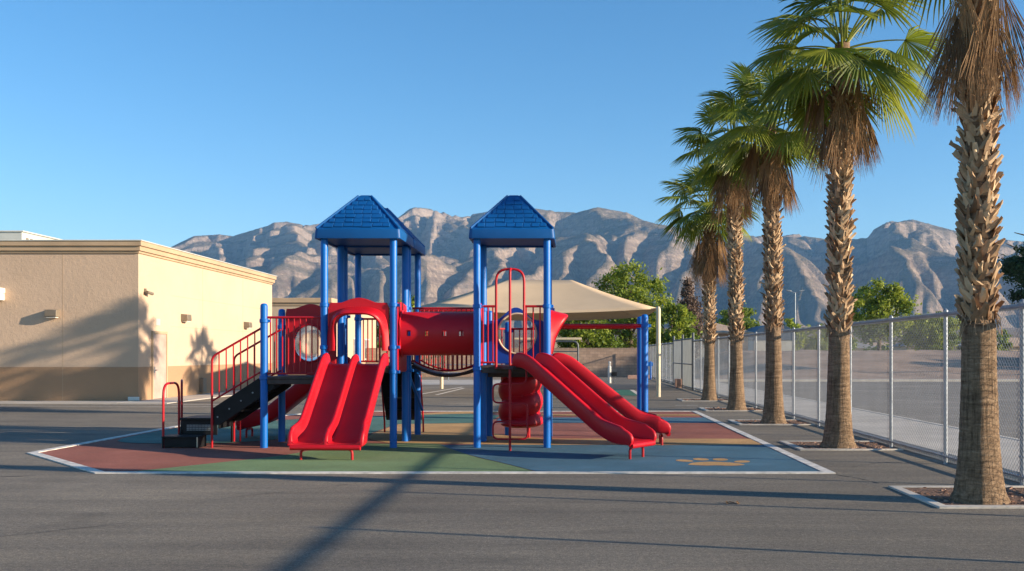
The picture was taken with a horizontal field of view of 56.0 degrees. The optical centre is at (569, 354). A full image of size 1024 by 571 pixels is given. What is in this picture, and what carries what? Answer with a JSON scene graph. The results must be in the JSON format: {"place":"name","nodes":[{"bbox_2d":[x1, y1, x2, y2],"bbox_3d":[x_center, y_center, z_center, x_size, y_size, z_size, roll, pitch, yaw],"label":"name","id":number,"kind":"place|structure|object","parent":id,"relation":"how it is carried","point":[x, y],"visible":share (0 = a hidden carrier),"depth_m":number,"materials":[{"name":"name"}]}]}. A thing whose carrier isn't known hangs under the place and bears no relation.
{"place":"outdoors","nodes":[
{"label":"outdoors","id":0,"kind":"place"},
{"bbox_2d":[0,386,291,403],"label":"concrete apron","id":1,"kind":"object","parent":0,"point":[168,400],"visible":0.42,"depth_m":31.93,"materials":[{"name":"grey concrete"}]},
{"bbox_2d":[0,377,1023,570],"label":"yard pavement","id":2,"kind":"structure","parent":0,"point":[837,521],"depth_m":9.53,"materials":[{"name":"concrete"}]},
{"bbox_2d":[0,240,276,400],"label":"school building","id":3,"kind":"structure","parent":2,"relation":"on","point":[110,320],"depth_m":32.50,"materials":[{"name":"beige paint"}]},
{"bbox_2d":[0,230,62,239],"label":"rooftop unit","id":4,"kind":"object","parent":3,"relation":"on","point":[14,235],"visible":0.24,"depth_m":35.60,"materials":[{"name":"grey paint"}]},
{"bbox_2d":[151,331,167,398],"bbox_3d":[-14.568,0.375,34.120,0.164,2.389,1.240,0,0,0],"label":"door","id":5,"kind":"structure","parent":3,"relation":"in","point":[159,339],"depth_m":34.10,"materials":[{"name":"paint"}]},
{"bbox_2d":[272,298,375,375],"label":"school building","id":6,"kind":"structure","parent":2,"relation":"on","point":[284,303],"depth_m":58.00,"materials":[{"name":"beige paint"}]},
{"bbox_2d":[353,338,354,354],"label":"window","id":7,"kind":"structure","parent":6,"relation":"in","point":[353,338],"depth_m":64.39,"materials":[{"name":"grey"}]},
{"bbox_2d":[364,339,368,359],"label":"window","id":8,"kind":"structure","parent":6,"relation":"in","point":[364,339],"depth_m":68.01,"materials":[{"name":"grey"}]},
{"bbox_2d":[148,387,636,404],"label":"painted lines","id":9,"kind":"object","parent":2,"relation":"on","point":[634,391],"visible":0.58,"depth_m":38.99,"materials":[{"name":"white paint"}]},
{"bbox_2d":[40,412,813,470],"bbox_3d":[-2.600,1.597,19.880,12.300,0.001,14.040,0,0,0],"label":"play surface","id":10,"kind":"object","parent":2,"relation":"on","point":[115,454],"visible":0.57,"depth_m":16.27,"materials":[{"name":"red rubber"}]},
{"bbox_2d":[118,414,498,442],"bbox_3d":[-5.131,1.589,21.332,5.147,0.001,9.912,0,0,38],"label":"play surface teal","id":11,"kind":"object","parent":10,"relation":"on","point":[224,434],"visible":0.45,"depth_m":20.02,"materials":[{"name":"rubber"}]},
{"bbox_2d":[141,443,530,470],"bbox_3d":[-3.225,1.594,15.106,5.550,0.001,4.211,0,0,0],"label":"green play surface","id":12,"kind":"object","parent":10,"relation":"on","point":[407,457],"visible":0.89,"depth_m":14.14,"materials":[{"name":"rubber"}]},
{"bbox_2d":[162,195,670,459],"bbox_3d":[-2.754,-0.576,17.007,9.033,4.456,5.304,0,0,0],"label":"play structure","id":13,"kind":"object","parent":10,"relation":"on","point":[339,392],"visible":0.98,"depth_m":16.42,"materials":[{"name":"red plastic"}]},
{"bbox_2d":[421,411,472,414],"bbox_3d":[-3.244,1.588,26.055,2.830,0.001,0.993,0,0,-20],"label":"play surface wedge","id":14,"kind":"object","parent":10,"relation":"on","point":[464,412],"visible":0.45,"depth_m":26.19,"materials":[{"name":"beige rubber"}]},
{"bbox_2d":[368,423,761,444],"bbox_3d":[-0.272,1.591,19.515,7.344,0.001,5.370,0,0,0],"label":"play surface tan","id":15,"kind":"object","parent":10,"relation":"on","point":[452,433],"visible":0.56,"depth_m":17.93,"materials":[{"name":"rubber"}]},
{"bbox_2d":[497,417,714,422],"bbox_3d":[0.825,1.591,23.250,5.150,0.001,1.900,0,0,0],"label":"play surface stripe","id":16,"kind":"object","parent":10,"relation":"on","point":[667,419],"visible":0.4,"depth_m":23.07,"materials":[{"name":"blue rubber"}]},
{"bbox_2d":[541,414,700,415],"bbox_3d":[0.850,1.588,25.150,5.100,0.001,0.500,0,0,0],"label":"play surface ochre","id":17,"kind":"object","parent":10,"relation":"on","point":[622,415],"visible":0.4,"depth_m":24.90,"materials":[{"name":"orange rubber"}]},
{"bbox_2d":[441,445,817,470],"bbox_3d":[0.550,1.592,14.975,5.700,0.001,3.950,0,0,0],"label":"blue play surface","id":18,"kind":"object","parent":10,"relation":"on","point":[601,457],"visible":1,"depth_m":14.81,"materials":[{"name":"rubber"}]},
{"bbox_2d":[676,458,749,465],"bbox_3d":[2.138,1.589,14.210,1.090,0.001,1.019,0,0,0],"label":"paw print marking","id":19,"kind":"object","parent":18,"relation":"on","point":[719,463],"visible":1,"depth_m":14.10,"materials":[{"name":"paint"}]},
{"bbox_2d":[27,411,835,473],"bbox_3d":[-2.600,1.597,19.880,12.320,0.025,14.060,0,0,0],"label":"border line","id":20,"kind":"object","parent":2,"relation":"on","point":[821,470],"visible":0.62,"depth_m":12.98,"materials":[{"name":"white paint"}]},
{"bbox_2d":[422,380,500,384],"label":"concrete","id":21,"kind":"object","parent":2,"relation":"on","point":[449,382],"visible":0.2,"depth_m":54.27,"materials":[{"name":"grey concrete"}]},
{"bbox_2d":[421,364,504,380],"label":"pipe railing","id":22,"kind":"object","parent":2,"relation":"on","point":[458,372],"visible":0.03,"depth_m":57.48,"materials":[{"name":"metal"}]},
{"bbox_2d":[0,461,933,535],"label":"asphalt crack","id":23,"kind":"object","parent":2,"relation":"on","point":[346,484],"visible":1,"depth_m":11.09,"materials":[{"name":"black asphalt"}]},
{"bbox_2d":[411,280,660,396],"bbox_3d":[-1.310,-0.735,40.300,9.480,4.770,8.800,0,0,0],"label":"shade canopy","id":24,"kind":"object","parent":2,"relation":"on","point":[573,300],"visible":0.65,"depth_m":38.12,"materials":[{"name":"beige fabric"}]},
{"bbox_2d":[514,338,581,361],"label":"picnic table","id":25,"kind":"object","parent":2,"relation":"on","point":[561,340],"visible":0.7,"depth_m":49.95,"materials":[{"name":"metal"}]},
{"bbox_2d":[608,361,616,382],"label":"drinking fountain","id":26,"kind":"object","parent":2,"relation":"on","point":[614,374],"visible":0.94,"depth_m":53.11,"materials":[{"name":"white paint"}]},
{"bbox_2d":[613,389,636,395],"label":"green court","id":27,"kind":"object","parent":2,"relation":"on","point":[625,392],"visible":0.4,"depth_m":40.11,"materials":[{"name":"paint"}]},
{"bbox_2d":[627,375,649,378],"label":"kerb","id":28,"kind":"structure","parent":2,"relation":"on","point":[631,376],"depth_m":62.00,"materials":[{"name":"beige concrete"}]},
{"bbox_2d":[648,361,652,379],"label":"blue post","id":29,"kind":"object","parent":2,"relation":"on","point":[650,363],"visible":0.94,"depth_m":60.96,"materials":[{"name":"blue metal"}]},
{"bbox_2d":[648,342,672,383],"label":"chain link fence","id":30,"kind":"object","parent":2,"relation":"on","point":[653,355],"visible":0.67,"depth_m":55.39,"materials":[{"name":"metal"}]},
{"bbox_2d":[653,159,762,400],"bbox_3d":[4.896,-2.535,33.115,3.910,8.371,3.687,0,0,33],"label":"palm tree","id":31,"kind":"object","parent":2,"relation":"on","point":[706,263],"visible":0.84,"depth_m":32.92,"materials":[{"name":"green plant"}]},
{"bbox_2d":[671,97,788,409],"bbox_3d":[4.637,-2.947,27.431,3.626,9.194,3.578,0,0,0],"label":"palm tree","id":32,"kind":"object","parent":2,"relation":"on","point":[731,199],"visible":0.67,"depth_m":27.28,"materials":[{"name":"green plant"}]},
{"bbox_2d":[698,407,762,410],"bbox_3d":[4.690,1.599,27.750,1.720,0.042,1.600,0,0,0],"label":"pit border","id":33,"kind":"object","parent":2,"relation":"on","point":[703,408],"visible":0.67,"depth_m":26.96,"materials":[{"name":"concrete"}]},
{"bbox_2d":[707,408,757,409],"bbox_3d":[4.740,1.588,27.750,1.580,0.001,1.360,0,0,0],"label":"planting pit","id":34,"kind":"object","parent":2,"relation":"on","point":[723,409],"visible":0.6,"depth_m":28.13,"materials":[{"name":"brown soil"}]},
{"bbox_2d":[705,407,761,409],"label":"mulch stones","id":35,"kind":"object","parent":34,"relation":"on","point":[725,408],"visible":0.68,"depth_m":27.61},
{"bbox_2d":[697,61,827,423],"bbox_3d":[4.729,-2.542,21.994,3.589,8.383,3.595,0,0,0],"label":"palm tree","id":36,"kind":"object","parent":2,"relation":"on","point":[770,158],"visible":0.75,"depth_m":21.93,"materials":[{"name":"green plant"}]},
{"bbox_2d":[728,419,815,424],"bbox_3d":[4.690,1.599,22.450,1.720,0.042,1.600,0,0,0],"label":"pit border","id":37,"kind":"object","parent":2,"relation":"on","point":[734,421],"visible":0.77,"depth_m":21.65,"materials":[{"name":"concrete"}]},
{"bbox_2d":[737,420,810,423],"bbox_3d":[4.740,1.588,22.450,1.580,0.001,1.360,0,0,0],"label":"planting pit","id":38,"kind":"object","parent":2,"relation":"on","point":[789,421],"visible":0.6,"depth_m":22.69,"materials":[{"name":"brown soil"}]},
{"bbox_2d":[735,420,806,423],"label":"mulch stones","id":39,"kind":"object","parent":38,"relation":"on","point":[753,421],"visible":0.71,"depth_m":22.32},
{"bbox_2d":[733,0,948,448],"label":"palm tree","id":40,"kind":"object","parent":2,"relation":"on","point":[837,111],"visible":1,"depth_m":16.25,"materials":[{"name":"green plant"}]},
{"bbox_2d":[779,441,903,450],"bbox_3d":[4.690,1.599,16.750,1.720,0.042,1.600,0,0,0],"label":"pit border","id":41,"kind":"object","parent":2,"relation":"on","point":[788,443],"visible":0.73,"depth_m":15.95,"materials":[{"name":"concrete"}]},
{"bbox_2d":[790,442,897,448],"bbox_3d":[4.740,1.588,16.750,1.580,0.001,1.360,0,0,0],"label":"planting pit","id":42,"kind":"object","parent":2,"relation":"on","point":[858,444],"visible":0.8,"depth_m":16.72,"materials":[{"name":"brown soil"}]},
{"bbox_2d":[798,441,888,448],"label":"mulch stones","id":43,"kind":"object","parent":42,"relation":"on","point":[873,444],"visible":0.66,"depth_m":16.50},
{"bbox_2d":[693,299,1023,485],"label":"chain link fence","id":44,"kind":"object","parent":2,"relation":"on","point":[945,314],"visible":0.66,"depth_m":16.32,"materials":[{"name":"metal"}]},
{"bbox_2d":[673,333,693,390],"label":"yard gate","id":45,"kind":"structure","parent":44,"relation":"attached to","point":[682,362],"depth_m":45.61,"materials":[{"name":"metal"}]},
{"bbox_2d":[863,0,1023,504],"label":"palm tree","id":46,"kind":"object","parent":2,"relation":"on","point":[974,61],"visible":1,"depth_m":10.26,"materials":[{"name":"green plant"}]},
{"bbox_2d":[888,486,1023,508],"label":"pit border","id":47,"kind":"object","parent":2,"relation":"on","point":[924,499],"visible":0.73,"depth_m":10.20,"materials":[{"name":"concrete"}]},
{"bbox_2d":[905,488,1023,504],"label":"planting pit","id":48,"kind":"object","parent":2,"relation":"on","point":[931,492],"visible":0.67,"depth_m":10.87,"materials":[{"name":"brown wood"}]},
{"bbox_2d":[912,486,1023,504],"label":"mulch stones","id":49,"kind":"object","parent":48,"relation":"on","point":[1010,494],"visible":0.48,"depth_m":10.76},
{"label":"planting pit","id":50,"kind":"structure","parent":2,"relation":"on","visible":0},
{"bbox_2d":[683,399,726,400],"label":"mulch stones","id":51,"kind":"object","parent":50,"relation":"on","point":[700,400],"visible":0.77,"depth_m":32.97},
{"bbox_2d":[0,0,1023,246],"label":"sky","id":52,"kind":"structure","parent":0,"point":[168,123],"materials":[{"name":"blue"}]},
{"bbox_2d":[171,207,1023,349],"bbox_3d":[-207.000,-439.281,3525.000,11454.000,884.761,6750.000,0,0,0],"label":"mountain terrain","id":53,"kind":"structure","parent":0,"point":[912,257],"depth_m":4062.13,"materials":[{"name":"stone"}]},
{"bbox_2d":[661,350,1019,378],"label":"gravel bank","id":54,"kind":"structure","parent":0,"point":[921,374],"depth_m":68.27,"materials":[{"name":"grey gravel"}]},
{"bbox_2d":[850,277,921,350],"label":"leafy tree","id":55,"kind":"object","parent":54,"relation":"on","point":[885,300],"visible":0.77,"depth_m":93.54,"materials":[{"name":"green plant"}]},
{"bbox_2d":[996,232,1023,303],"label":"pine tree","id":56,"kind":"object","parent":54,"relation":"on","point":[1013,266],"visible":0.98,"depth_m":61.99,"materials":[{"name":"green plant"}]},
{"bbox_2d":[671,380,1019,473],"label":"sidewalk","id":57,"kind":"structure","parent":0,"point":[1016,462],"depth_m":18.90,"materials":[{"name":"concrete"}]},
{"bbox_2d":[720,382,1019,438],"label":"road","id":58,"kind":"structure","parent":0,"point":[1011,399],"depth_m":34.88,"materials":[{"name":"grey asphalt"}]},
{"label":"ground","id":59,"kind":"structure","parent":0,"visible":0},
{"bbox_2d":[377,293,427,347],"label":"leafy tree","id":60,"kind":"object","parent":59,"relation":"on","point":[413,302],"visible":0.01,"depth_m":81.56,"materials":[{"name":"green plant"}]},
{"bbox_2d":[366,348,651,376],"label":"block wall","id":61,"kind":"structure","parent":59,"relation":"on","point":[622,360],"depth_m":68.00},
{"bbox_2d":[531,322,586,347],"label":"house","id":62,"kind":"structure","parent":59,"relation":"on","point":[556,344],"depth_m":92.00,"materials":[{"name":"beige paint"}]},
{"bbox_2d":[556,319,624,348],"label":"leafy tree","id":63,"kind":"object","parent":59,"relation":"on","point":[598,339],"visible":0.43,"depth_m":72.39,"materials":[{"name":"green plant"}]},
{"bbox_2d":[591,259,673,347],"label":"leafy tree","id":64,"kind":"object","parent":59,"relation":"on","point":[619,286],"visible":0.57,"depth_m":76.06,"materials":[{"name":"green plant"}]},
{"bbox_2d":[648,300,702,374],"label":"leafy tree","id":65,"kind":"object","parent":59,"relation":"on","point":[684,317],"visible":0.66,"depth_m":73.06,"materials":[{"name":"green plant"}]},
{"bbox_2d":[661,332,703,368],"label":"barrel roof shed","id":66,"kind":"structure","parent":59,"relation":"on","point":[695,358],"depth_m":88.10,"materials":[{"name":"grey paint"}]},
{"bbox_2d":[676,276,703,355],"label":"bare tree","id":67,"kind":"object","parent":59,"relation":"on","point":[686,294],"visible":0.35,"depth_m":85.56,"materials":[{"name":"brown plant"}]},
{"bbox_2d":[714,323,753,352],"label":"house","id":68,"kind":"structure","parent":59,"relation":"on","point":[722,330],"depth_m":100.00,"materials":[{"name":"beige tile"}]},
{"bbox_2d":[715,302,761,329],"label":"leafy tree","id":69,"kind":"object","parent":59,"relation":"on","point":[725,321],"visible":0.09,"depth_m":121.18,"materials":[{"name":"green plant"}]},
{"bbox_2d":[747,325,795,350],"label":"barrel roof shed","id":70,"kind":"structure","parent":59,"relation":"on","point":[758,329],"depth_m":108.10,"materials":[{"name":"grey paint"}]},
{"bbox_2d":[786,290,803,323],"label":"street lamp","id":71,"kind":"object","parent":59,"relation":"on","point":[795,302],"visible":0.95,"depth_m":119.93,"materials":[{"name":"metal"}]},
{"bbox_2d":[783,318,807,349],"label":"leafy tree","id":72,"kind":"object","parent":59,"relation":"on","point":[790,323],"visible":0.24,"depth_m":117.53,"materials":[{"name":"green plant"}]},
{"bbox_2d":[797,323,829,350],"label":"young palm","id":73,"kind":"object","parent":59,"relation":"on","point":[814,340],"visible":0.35,"depth_m":118.93,"materials":[{"name":"green plant"}]},
{"bbox_2d":[821,331,857,350],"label":"tree","id":74,"kind":"object","parent":59,"relation":"on","point":[854,342],"visible":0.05,"depth_m":124.15,"materials":[{"name":"green plant"}]},
{"bbox_2d":[666,381,1019,481],"bbox_3d":[5.670,1.595,20.500,0.090,0.110,91.000,0,0,0],"label":"fence footing","id":75,"kind":"object","parent":59,"relation":"on","point":[917,451],"depth_m":16.15,"materials":[{"name":"concrete"}]},
{"bbox_2d":[853,342,875,350],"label":"house","id":76,"kind":"structure","parent":59,"relation":"on","point":[859,347],"depth_m":240.57,"materials":[{"name":"beige paint"}]},
{"bbox_2d":[716,379,1019,381],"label":"kerb","id":77,"kind":"structure","parent":59,"relation":"on","point":[915,380],"depth_m":56.52,"materials":[{"name":"concrete"}]},
{"bbox_2d":[721,383,1019,440],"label":"kerb","id":78,"kind":"structure","parent":59,"relation":"on","point":[1007,437],"depth_m":22.63,"materials":[{"name":"concrete"}]},
{"bbox_2d":[874,344,888,350],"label":"distant tree","id":79,"kind":"object","parent":59,"relation":"on","point":[884,347],"visible":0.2,"depth_m":207.25,"materials":[{"name":"green plant"}]},
{"bbox_2d":[886,340,960,350],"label":"house","id":80,"kind":"structure","parent":59,"relation":"on","point":[954,348],"depth_m":165.76,"materials":[{"name":"beige paint"}]},
{"bbox_2d":[893,311,960,350],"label":"leafy tree","id":81,"kind":"object","parent":59,"relation":"on","point":[922,339],"visible":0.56,"depth_m":95.18,"materials":[{"name":"green plant"}]},
{"bbox_2d":[996,329,1012,350],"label":"distant tree","id":82,"kind":"object","parent":59,"relation":"on","point":[999,337],"visible":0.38,"depth_m":162.85,"materials":[{"name":"green plant"}]},
{"bbox_2d":[997,338,1019,350],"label":"house","id":83,"kind":"structure","parent":59,"relation":"on","point":[1015,344],"depth_m":170.33,"materials":[{"name":"beige paint"}]}
]}

